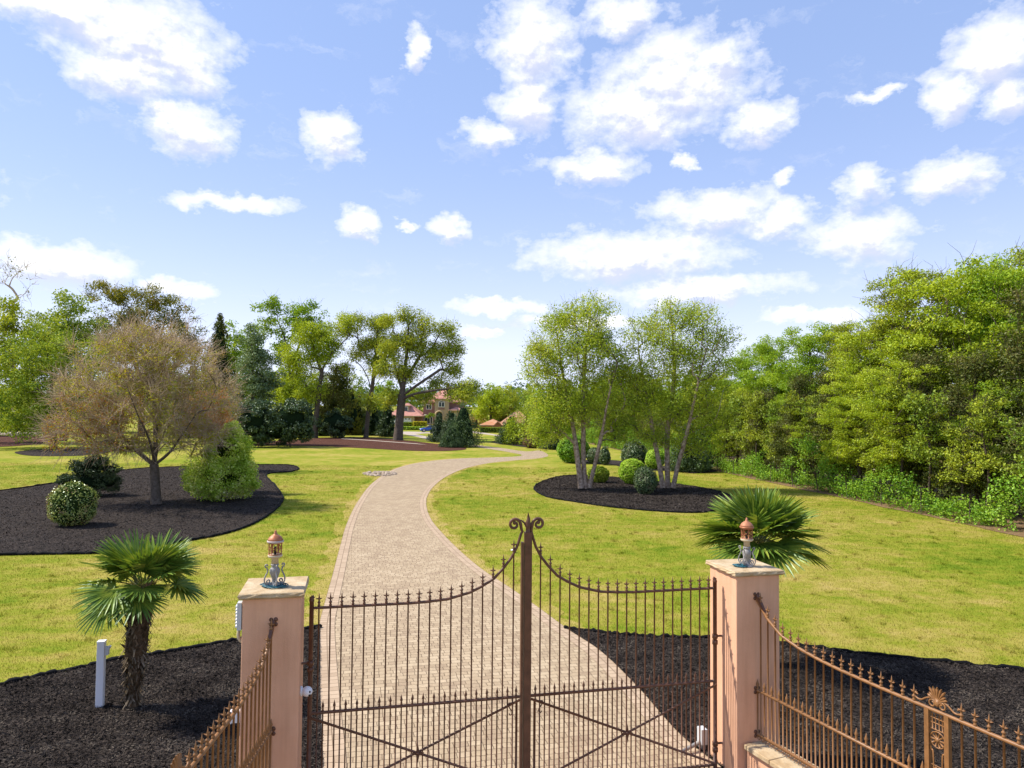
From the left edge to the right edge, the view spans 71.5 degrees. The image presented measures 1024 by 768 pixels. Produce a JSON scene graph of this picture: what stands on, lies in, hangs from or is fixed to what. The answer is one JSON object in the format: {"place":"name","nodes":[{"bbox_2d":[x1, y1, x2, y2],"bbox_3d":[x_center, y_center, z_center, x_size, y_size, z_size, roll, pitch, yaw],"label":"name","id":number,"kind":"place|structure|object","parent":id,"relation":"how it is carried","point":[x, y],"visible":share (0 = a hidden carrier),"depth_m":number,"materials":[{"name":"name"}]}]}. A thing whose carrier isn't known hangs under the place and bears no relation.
{"place":"outdoors","nodes":[
{"label":"outdoors","id":0,"kind":"place"},
{"bbox_2d":[0,405,1023,681],"bbox_3d":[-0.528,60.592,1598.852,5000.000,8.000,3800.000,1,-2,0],"label":"lawn ground","id":1,"kind":"structure","parent":0,"point":[330,457],"depth_m":21.41,"materials":[{"name":"green plant"}]},
{"bbox_2d":[0,435,57,446],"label":"red mulch bed","id":2,"kind":"object","parent":1,"relation":"on","point":[5,440],"visible":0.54,"depth_m":92.13,"materials":[{"name":"brown wood"}]},
{"bbox_2d":[0,295,46,382],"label":"broadleaf tree","id":3,"kind":"object","parent":2,"relation":"on","point":[8,321],"visible":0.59,"depth_m":90.70,"materials":[{"name":"green plant"}]},
{"bbox_2d":[18,287,115,440],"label":"broadleaf tree","id":4,"kind":"object","parent":2,"relation":"on","point":[75,309],"visible":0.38,"depth_m":94.46,"materials":[{"name":"green plant"}]},
{"bbox_2d":[14,449,105,455],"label":"mulch bed","id":5,"kind":"object","parent":1,"relation":"on","point":[38,452],"visible":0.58,"depth_m":70.24,"materials":[{"name":"black wood"}]},
{"bbox_2d":[0,315,134,448],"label":"broadleaf tree","id":6,"kind":"object","parent":1,"relation":"on","point":[27,379],"visible":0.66,"depth_m":76.39,"materials":[{"name":"green plant"}]},
{"bbox_2d":[81,277,215,436],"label":"open oak","id":7,"kind":"object","parent":1,"relation":"on","point":[117,297],"visible":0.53,"depth_m":111.87,"materials":[{"name":"green plant"}]},
{"bbox_2d":[0,464,297,552],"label":"mulch bed","id":8,"kind":"object","parent":1,"relation":"on","point":[196,524],"visible":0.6,"depth_m":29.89,"materials":[{"name":"black wood"}]},
{"bbox_2d":[45,481,99,525],"bbox_3d":[-16.894,4.576,27.340,1.832,1.780,1.690,1,-2,0],"label":"clipped ball shrub","id":9,"kind":"object","parent":8,"relation":"on","point":[71,503],"visible":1,"depth_m":26.86,"materials":[{"name":"green plant"}]},
{"bbox_2d":[53,453,124,496],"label":"spreading evergreen","id":10,"kind":"object","parent":8,"relation":"on","point":[95,476],"visible":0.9,"depth_m":36.20,"materials":[{"name":"green plant"}]},
{"bbox_2d":[21,301,252,504],"bbox_3d":[-17.526,0.734,33.614,10.231,9.926,8.570,1,-2,0],"label":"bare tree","id":11,"kind":"object","parent":8,"relation":"on","point":[147,389],"visible":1,"depth_m":33.09,"materials":[{"name":"brown plant"}]},
{"bbox_2d":[173,383,240,445],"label":"rust leaved tree","id":12,"kind":"object","parent":8,"relation":"on","point":[226,416],"visible":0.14,"depth_m":38.41,"materials":[{"name":"beige plant"}]},
{"bbox_2d":[178,420,263,501],"bbox_3d":[-14.408,3.773,35.395,3.705,3.980,3.588,2,-3,-39],"label":"flowering shrub","id":13,"kind":"object","parent":8,"relation":"on","point":[232,470],"visible":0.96,"depth_m":34.74,"materials":[{"name":"green plant"}]},
{"bbox_2d":[0,464,298,554],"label":"bed edging","id":14,"kind":"object","parent":1,"relation":"on","point":[93,552],"visible":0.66,"depth_m":25.44,"materials":[{"name":"black soil"}]},
{"bbox_2d":[0,624,321,683],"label":"bed edging","id":15,"kind":"object","parent":1,"relation":"on","point":[55,671],"visible":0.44,"depth_m":12.77,"materials":[{"name":"black plastic"}]},
{"bbox_2d":[0,627,323,767],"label":"mulch bed","id":16,"kind":"object","parent":1,"relation":"on","point":[108,745],"visible":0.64,"depth_m":10.46,"materials":[{"name":"black wood"}]},
{"bbox_2d":[95,639,110,707],"bbox_3d":[-6.221,4.419,10.824,0.185,1.013,0.112,1,-2,-14],"label":"white post","id":17,"kind":"object","parent":16,"relation":"on","point":[103,650],"visible":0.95,"depth_m":10.77,"materials":[{"name":"white plastic"}]},
{"bbox_2d":[70,528,207,709],"bbox_3d":[-5.680,3.607,10.845,1.907,2.727,2.040,1,-2,0],"label":"fan palm","id":18,"kind":"object","parent":16,"relation":"on","point":[135,601],"visible":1,"depth_m":10.65,"materials":[{"name":"green plant"}]},
{"bbox_2d":[237,576,308,767],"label":"gate pillar","id":19,"kind":"structure","parent":16,"relation":"on","point":[261,606],"depth_m":7.67,"materials":[{"name":"paint"}]},
{"bbox_2d":[263,530,285,586],"bbox_3d":[-2.648,1.948,7.946,0.182,0.625,0.182,0,-2,12],"label":"pillar lantern","id":20,"kind":"object","parent":19,"relation":"on","point":[275,538],"visible":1,"depth_m":7.91,"materials":[{"name":"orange metal"}]},
{"bbox_2d":[180,345,247,456],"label":"tan tree","id":21,"kind":"object","parent":1,"relation":"on","point":[227,408],"visible":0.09,"depth_m":52.13,"materials":[{"name":"green plant"}]},
{"bbox_2d":[193,313,248,406],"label":"spire conifer","id":22,"kind":"object","parent":1,"relation":"on","point":[220,333],"visible":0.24,"depth_m":117.64,"materials":[{"name":"green plant"}]},
{"bbox_2d":[224,319,250,403],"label":"broadleaf tree","id":23,"kind":"object","parent":1,"relation":"on","point":[236,352],"visible":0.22,"depth_m":134.63,"materials":[{"name":"green plant"}]},
{"bbox_2d":[231,401,274,446],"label":"dark shrub","id":24,"kind":"object","parent":1,"relation":"on","point":[255,419],"visible":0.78,"depth_m":82.78,"materials":[{"name":"green plant"}]},
{"bbox_2d":[259,397,318,446],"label":"dark shrub","id":25,"kind":"object","parent":1,"relation":"on","point":[290,419],"visible":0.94,"depth_m":83.87,"materials":[{"name":"green plant"}]},
{"bbox_2d":[249,290,337,384],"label":"green maple","id":26,"kind":"object","parent":1,"relation":"on","point":[299,311],"visible":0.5,"depth_m":127.99,"materials":[{"name":"green plant"}]},
{"bbox_2d":[273,310,359,437],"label":"oak tree","id":27,"kind":"object","parent":1,"relation":"on","point":[315,337],"visible":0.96,"depth_m":112.38,"materials":[{"name":"green plant"}]},
{"bbox_2d":[319,363,354,421],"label":"magnolia","id":28,"kind":"object","parent":1,"relation":"on","point":[331,401],"visible":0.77,"depth_m":115.25,"materials":[{"name":"green plant"}]},
{"bbox_2d":[342,389,364,434],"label":"background conifer","id":29,"kind":"object","parent":1,"relation":"on","point":[356,429],"visible":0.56,"depth_m":127.09,"materials":[{"name":"green plant"}]},
{"bbox_2d":[252,437,465,450],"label":"red mulch bed","id":30,"kind":"object","parent":1,"relation":"on","point":[379,443],"visible":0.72,"depth_m":92.45,"materials":[{"name":"brown wood"}]},
{"bbox_2d":[221,322,287,444],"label":"grey green tree","id":31,"kind":"object","parent":30,"relation":"on","point":[260,386],"visible":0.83,"depth_m":89.58,"materials":[{"name":"green plant"}]},
{"bbox_2d":[316,408,353,437],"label":"dark shrub","id":32,"kind":"object","parent":30,"relation":"on","point":[336,423],"visible":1,"depth_m":110.68,"materials":[{"name":"green plant"}]},
{"bbox_2d":[438,426,465,447],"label":"cone conifer","id":33,"kind":"object","parent":30,"relation":"on","point":[449,440],"visible":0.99,"depth_m":86.50,"materials":[{"name":"green plant"}]},
{"bbox_2d":[334,307,399,437],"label":"oak tree","id":34,"kind":"object","parent":1,"relation":"on","point":[369,342],"visible":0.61,"depth_m":114.20,"materials":[{"name":"green plant"}]},
{"bbox_2d":[0,378,767,413],"bbox_3d":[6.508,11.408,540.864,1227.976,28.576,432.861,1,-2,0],"label":"distant wood","id":35,"kind":"object","parent":1,"relation":"on","point":[421,389],"visible":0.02,"depth_m":384.76,"materials":[{"name":"green plant"}]},
{"bbox_2d":[375,404,395,436],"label":"background conifer","id":36,"kind":"object","parent":1,"relation":"on","point":[387,427],"visible":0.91,"depth_m":119.09,"materials":[{"name":"green plant"}]},
{"bbox_2d":[304,457,489,625],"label":"verge","id":37,"kind":"structure","parent":1,"relation":"on","point":[330,556],"depth_m":21.89,"materials":[{"name":"yellow plant"}]},
{"bbox_2d":[365,302,485,440],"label":"oak tree","id":38,"kind":"object","parent":1,"relation":"on","point":[403,372],"visible":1,"depth_m":105.20,"materials":[{"name":"green plant"}]},
{"bbox_2d":[392,385,466,424],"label":"house","id":39,"kind":"structure","parent":1,"relation":"on","point":[442,407],"depth_m":173.38,"materials":[{"name":"beige paint"}]},
{"bbox_2d":[438,403,487,446],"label":"cone conifer","id":40,"kind":"object","parent":1,"relation":"on","point":[465,426],"visible":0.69,"depth_m":87.98,"materials":[{"name":"green plant"}]},
{"bbox_2d":[470,382,510,426],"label":"distant tree","id":41,"kind":"object","parent":1,"relation":"on","point":[489,401],"visible":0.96,"depth_m":157.12,"materials":[{"name":"green plant"}]},
{"bbox_2d":[426,458,584,628],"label":"verge","id":42,"kind":"structure","parent":1,"relation":"on","point":[475,556],"depth_m":22.23,"materials":[{"name":"plant"}]},
{"bbox_2d":[556,434,589,462],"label":"leafy shrub","id":43,"kind":"object","parent":1,"relation":"on","point":[565,449],"visible":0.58,"depth_m":62.12,"materials":[{"name":"green plant"}]},
{"bbox_2d":[533,474,729,512],"bbox_3d":[6.657,6.141,41.356,10.829,0.166,18.328,1,-2,0],"label":"bed edging","id":44,"kind":"object","parent":1,"relation":"on","point":[643,509],"visible":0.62,"depth_m":34.22,"materials":[{"name":"black soil"}]},
{"bbox_2d":[535,475,732,511],"bbox_3d":[6.665,6.154,41.349,10.726,0.001,18.225,1,-2,0],"label":"mulch bed","id":45,"kind":"object","parent":1,"relation":"on","point":[646,495],"visible":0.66,"depth_m":38.39,"materials":[{"name":"black wood"}]},
{"bbox_2d":[510,289,646,488],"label":"river birch","id":46,"kind":"object","parent":45,"relation":"on","point":[552,407],"visible":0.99,"depth_m":41.35,"materials":[{"name":"green plant"}]},
{"bbox_2d":[618,458,646,483],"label":"lime shrub","id":47,"kind":"object","parent":45,"relation":"on","point":[628,468],"visible":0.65,"depth_m":44.40,"materials":[{"name":"green plant"}]},
{"bbox_2d":[633,466,657,493],"bbox_3d":[7.402,5.317,39.414,1.451,1.567,1.383,1,-2,0],"label":"topiary ball","id":48,"kind":"object","parent":45,"relation":"on","point":[644,480],"visible":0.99,"depth_m":39.05,"materials":[{"name":"green plant"}]},
{"bbox_2d":[609,293,746,487],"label":"river birch","id":49,"kind":"object","parent":45,"relation":"on","point":[687,405],"visible":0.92,"depth_m":41.80,"materials":[{"name":"green plant"}]},
{"bbox_2d":[586,460,716,472],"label":"mulch bed","id":50,"kind":"object","parent":1,"relation":"on","point":[614,462],"visible":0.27,"depth_m":57.19,"materials":[{"name":"black wood"}]},
{"bbox_2d":[661,423,713,472],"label":"weeping evergreen","id":51,"kind":"object","parent":50,"relation":"on","point":[690,464],"visible":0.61,"depth_m":54.12,"materials":[{"name":"green plant"}]},
{"bbox_2d":[564,625,1023,669],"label":"bed edging","id":52,"kind":"object","parent":1,"relation":"on","point":[845,650],"visible":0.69,"depth_m":13.48,"materials":[{"name":"black plastic"}]},
{"bbox_2d":[567,628,1023,767],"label":"mulch bed","id":53,"kind":"object","parent":1,"relation":"on","point":[896,700],"visible":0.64,"depth_m":11.40,"materials":[{"name":"black wood"}]},
{"bbox_2d":[705,558,784,767],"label":"gate pillar","id":54,"kind":"structure","parent":53,"relation":"on","point":[738,645],"depth_m":8.93,"materials":[{"name":"paint"}]},
{"bbox_2d":[738,518,755,567],"bbox_3d":[3.042,2.045,9.211,0.182,0.625,0.182,1,-2,-8],"label":"pillar lantern","id":55,"kind":"object","parent":54,"relation":"on","point":[746,524],"visible":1,"depth_m":9.17,"materials":[{"name":"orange metal"}]},
{"bbox_2d":[688,483,833,576],"bbox_3d":[4.506,3.504,12.874,2.466,3.361,2.424,2,-3,-40],"label":"fan palm","id":56,"kind":"object","parent":53,"relation":"on","point":[772,514],"visible":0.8,"depth_m":12.56,"materials":[{"name":"green plant"}]},
{"bbox_2d":[744,740,818,767],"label":"wall","id":57,"kind":"structure","parent":53,"relation":"on","point":[760,754],"depth_m":8.55,"materials":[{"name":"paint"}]},
{"bbox_2d":[753,592,1023,767],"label":"side railing","id":58,"kind":"object","parent":57,"relation":"on","point":[936,697],"visible":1,"depth_m":7.57,"materials":[{"name":"brown metal"}]},
{"bbox_2d":[587,441,1023,536],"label":"leaf litter","id":59,"kind":"object","parent":1,"relation":"on","point":[1016,533],"visible":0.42,"depth_m":35.82,"materials":[{"name":"brown plant"}]},
{"bbox_2d":[709,384,765,468],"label":"woodland oak","id":60,"kind":"object","parent":59,"relation":"on","point":[740,390],"visible":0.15,"depth_m":56.51,"materials":[{"name":"green plant"}]},
{"bbox_2d":[722,388,758,466],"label":"sapling","id":61,"kind":"object","parent":59,"relation":"on","point":[738,402],"visible":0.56,"depth_m":54.52,"materials":[{"name":"green plant"}]},
{"bbox_2d":[711,348,775,461],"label":"woodland maple","id":62,"kind":"object","parent":59,"relation":"on","point":[740,359],"visible":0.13,"depth_m":60.60,"materials":[{"name":"green plant"}]},
{"bbox_2d":[738,390,771,473],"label":"sapling","id":63,"kind":"object","parent":59,"relation":"on","point":[760,403],"visible":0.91,"depth_m":50.88,"materials":[{"name":"green plant"}]},
{"bbox_2d":[740,385,778,471],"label":"woodland cedar","id":64,"kind":"object","parent":59,"relation":"on","point":[769,396],"visible":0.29,"depth_m":51.66,"materials":[{"name":"green plant"}]},
{"bbox_2d":[733,334,801,469],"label":"woodland maple","id":65,"kind":"object","parent":59,"relation":"on","point":[765,348],"visible":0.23,"depth_m":55.56,"materials":[{"name":"green plant"}]},
{"bbox_2d":[763,369,817,480],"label":"woodland cedar","id":66,"kind":"object","parent":59,"relation":"on","point":[797,384],"visible":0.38,"depth_m":46.65,"materials":[{"name":"green plant"}]},
{"bbox_2d":[568,418,1023,531],"bbox_3d":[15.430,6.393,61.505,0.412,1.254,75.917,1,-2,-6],"label":"undergrowth","id":67,"kind":"object","parent":59,"relation":"on","point":[852,487],"visible":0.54,"depth_m":36.91,"materials":[{"name":"green plant"}]},
{"bbox_2d":[779,389,813,483],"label":"sapling","id":68,"kind":"object","parent":59,"relation":"on","point":[793,399],"visible":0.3,"depth_m":45.88,"materials":[{"name":"green plant"}]},
{"bbox_2d":[576,407,1023,521],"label":"brush undergrowth","id":69,"kind":"object","parent":59,"relation":"on","point":[944,491],"visible":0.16,"depth_m":34.64,"materials":[{"name":"green plant"}]},
{"bbox_2d":[758,321,851,478],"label":"woodland maple","id":70,"kind":"object","parent":59,"relation":"on","point":[805,347],"visible":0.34,"depth_m":49.83,"materials":[{"name":"green plant"}]},
{"bbox_2d":[782,401,840,484],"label":"woodland oak","id":71,"kind":"object","parent":59,"relation":"on","point":[798,430],"visible":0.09,"depth_m":44.89,"materials":[{"name":"green plant"}]},
{"bbox_2d":[789,388,839,484],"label":"sapling","id":72,"kind":"object","parent":59,"relation":"on","point":[798,403],"visible":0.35,"depth_m":44.43,"materials":[{"name":"green plant"}]},
{"bbox_2d":[793,363,862,487],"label":"woodland cedar","id":73,"kind":"object","parent":59,"relation":"on","point":[817,435],"visible":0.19,"depth_m":43.59,"materials":[{"name":"green plant"}]},
{"bbox_2d":[813,317,869,481],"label":"woodland hickory","id":74,"kind":"object","parent":59,"relation":"on","point":[842,330],"visible":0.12,"depth_m":47.68,"materials":[{"name":"green plant"}]},
{"bbox_2d":[803,367,887,492],"bbox_3d":[19.719,2.617,40.339,6.512,7.301,5.429,1,-2,0],"label":"woodland oak","id":75,"kind":"object","parent":59,"relation":"on","point":[840,432],"visible":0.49,"depth_m":39.84,"materials":[{"name":"green plant"}]},
{"bbox_2d":[819,307,923,487],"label":"woodland oak","id":76,"kind":"object","parent":59,"relation":"on","point":[847,339],"visible":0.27,"depth_m":42.26,"materials":[{"name":"green plant"}]},
{"bbox_2d":[848,416,894,499],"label":"sapling","id":77,"kind":"object","parent":59,"relation":"on","point":[874,437],"visible":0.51,"depth_m":37.33,"materials":[{"name":"green plant"}]},
{"bbox_2d":[841,351,947,500],"bbox_3d":[20.252,2.171,36.849,6.918,7.942,5.768,1,-2,-9],"label":"woodland oak","id":78,"kind":"object","parent":59,"relation":"on","point":[873,404],"visible":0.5,"depth_m":36.10,"materials":[{"name":"green plant"}]},
{"bbox_2d":[864,366,928,504],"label":"sapling","id":79,"kind":"object","parent":59,"relation":"on","point":[894,397],"visible":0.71,"depth_m":35.55,"materials":[{"name":"green plant"}]},
{"bbox_2d":[848,257,970,492],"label":"woodland hickory","id":80,"kind":"object","parent":59,"relation":"on","point":[897,303],"visible":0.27,"depth_m":41.06,"materials":[{"name":"green plant"}]},
{"bbox_2d":[879,338,968,503],"bbox_3d":[21.340,2.000,36.454,5.328,8.878,5.184,1,-2,-6],"label":"woodland cedar","id":81,"kind":"object","parent":59,"relation":"on","point":[927,363],"visible":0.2,"depth_m":36.16,"materials":[{"name":"green plant"}]},
{"bbox_2d":[893,379,958,510],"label":"sapling","id":82,"kind":"object","parent":59,"relation":"on","point":[926,449],"visible":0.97,"depth_m":33.42,"materials":[{"name":"green plant"}]},
{"bbox_2d":[875,240,1023,498],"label":"woodland oak","id":83,"kind":"object","parent":59,"relation":"on","point":[944,287],"visible":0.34,"depth_m":37.34,"materials":[{"name":"green plant"}]},
{"bbox_2d":[907,388,996,507],"bbox_3d":[21.583,3.055,34.787,5.690,6.038,4.744,2,-3,-35],"label":"woodland oak","id":84,"kind":"object","parent":59,"relation":"on","point":[930,438],"visible":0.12,"depth_m":34.13,"materials":[{"name":"green plant"}]},
{"bbox_2d":[927,418,989,515],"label":"sapling","id":85,"kind":"object","parent":59,"relation":"on","point":[949,431],"visible":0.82,"depth_m":31.71,"materials":[{"name":"green plant"}]},
{"bbox_2d":[925,338,1021,508],"bbox_3d":[21.837,2.034,33.445,5.051,8.570,5.192,2,-3,-41],"label":"woodland cedar","id":86,"kind":"object","parent":59,"relation":"on","point":[955,397],"visible":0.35,"depth_m":33.27,"materials":[{"name":"green plant"}]},
{"bbox_2d":[923,252,1023,503],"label":"woodland maple","id":87,"kind":"object","parent":59,"relation":"on","point":[1003,276],"visible":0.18,"depth_m":36.61,"materials":[{"name":"green plant"}]},
{"bbox_2d":[932,377,1023,513],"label":"woodland maple","id":88,"kind":"object","parent":59,"relation":"on","point":[985,390],"visible":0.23,"depth_m":32.44,"materials":[{"name":"green plant"}]},
{"bbox_2d":[952,390,1017,522],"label":"sapling","id":89,"kind":"object","parent":59,"relation":"on","point":[988,461],"visible":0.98,"depth_m":29.92,"materials":[{"name":"green plant"}]},
{"bbox_2d":[967,278,1023,498],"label":"woodland cedar","id":90,"kind":"object","parent":59,"relation":"on","point":[1016,369],"visible":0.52,"depth_m":32.37,"materials":[{"name":"green plant"}]},
{"bbox_2d":[994,409,1023,482],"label":"sapling","id":91,"kind":"object","parent":59,"relation":"on","point":[1020,457],"visible":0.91,"depth_m":28.41,"materials":[{"name":"green plant"}]},
{"bbox_2d":[981,237,1023,313],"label":"woodland hickory","id":92,"kind":"object","parent":1,"relation":"on","point":[1017,255],"visible":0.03,"depth_m":42.12,"materials":[{"name":"green plant"}]},
{"bbox_3d":[-2.516,4.521,5.626,0.446,0.484,3.950,1,-2,-2],"label":"low wall","id":93,"kind":"object","parent":1,"relation":"on","visible":0},
{"bbox_2d":[170,617,277,767],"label":"side railing","id":94,"kind":"object","parent":93,"relation":"on","point":[258,755],"visible":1,"depth_m":6.85,"materials":[{"name":"brown metal"}]},
{"bbox_2d":[0,0,1023,406],"label":"sky","id":95,"kind":"structure","parent":0,"point":[482,165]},
{"bbox_2d":[335,445,692,767],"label":"driveway","id":96,"kind":"structure","parent":0,"point":[396,543],"depth_m":13.20,"materials":[{"name":"brick"}]},
{"bbox_2d":[319,463,417,767],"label":"driveway border","id":97,"kind":"object","parent":96,"relation":"on","point":[335,586],"visible":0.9,"depth_m":13.36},
{"bbox_2d":[301,518,523,767],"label":"gate leaf","id":98,"kind":"object","parent":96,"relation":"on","point":[310,671],"visible":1,"depth_m":8.34,"materials":[{"name":"brown paint"}]},
{"bbox_2d":[420,463,720,767],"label":"driveway border","id":99,"kind":"object","parent":96,"relation":"on","point":[458,553],"visible":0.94,"depth_m":13.88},
{"bbox_2d":[521,513,722,767],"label":"gate leaf","id":100,"kind":"object","parent":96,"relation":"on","point":[529,538],"visible":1,"depth_m":8.83,"materials":[{"name":"brown paint"}]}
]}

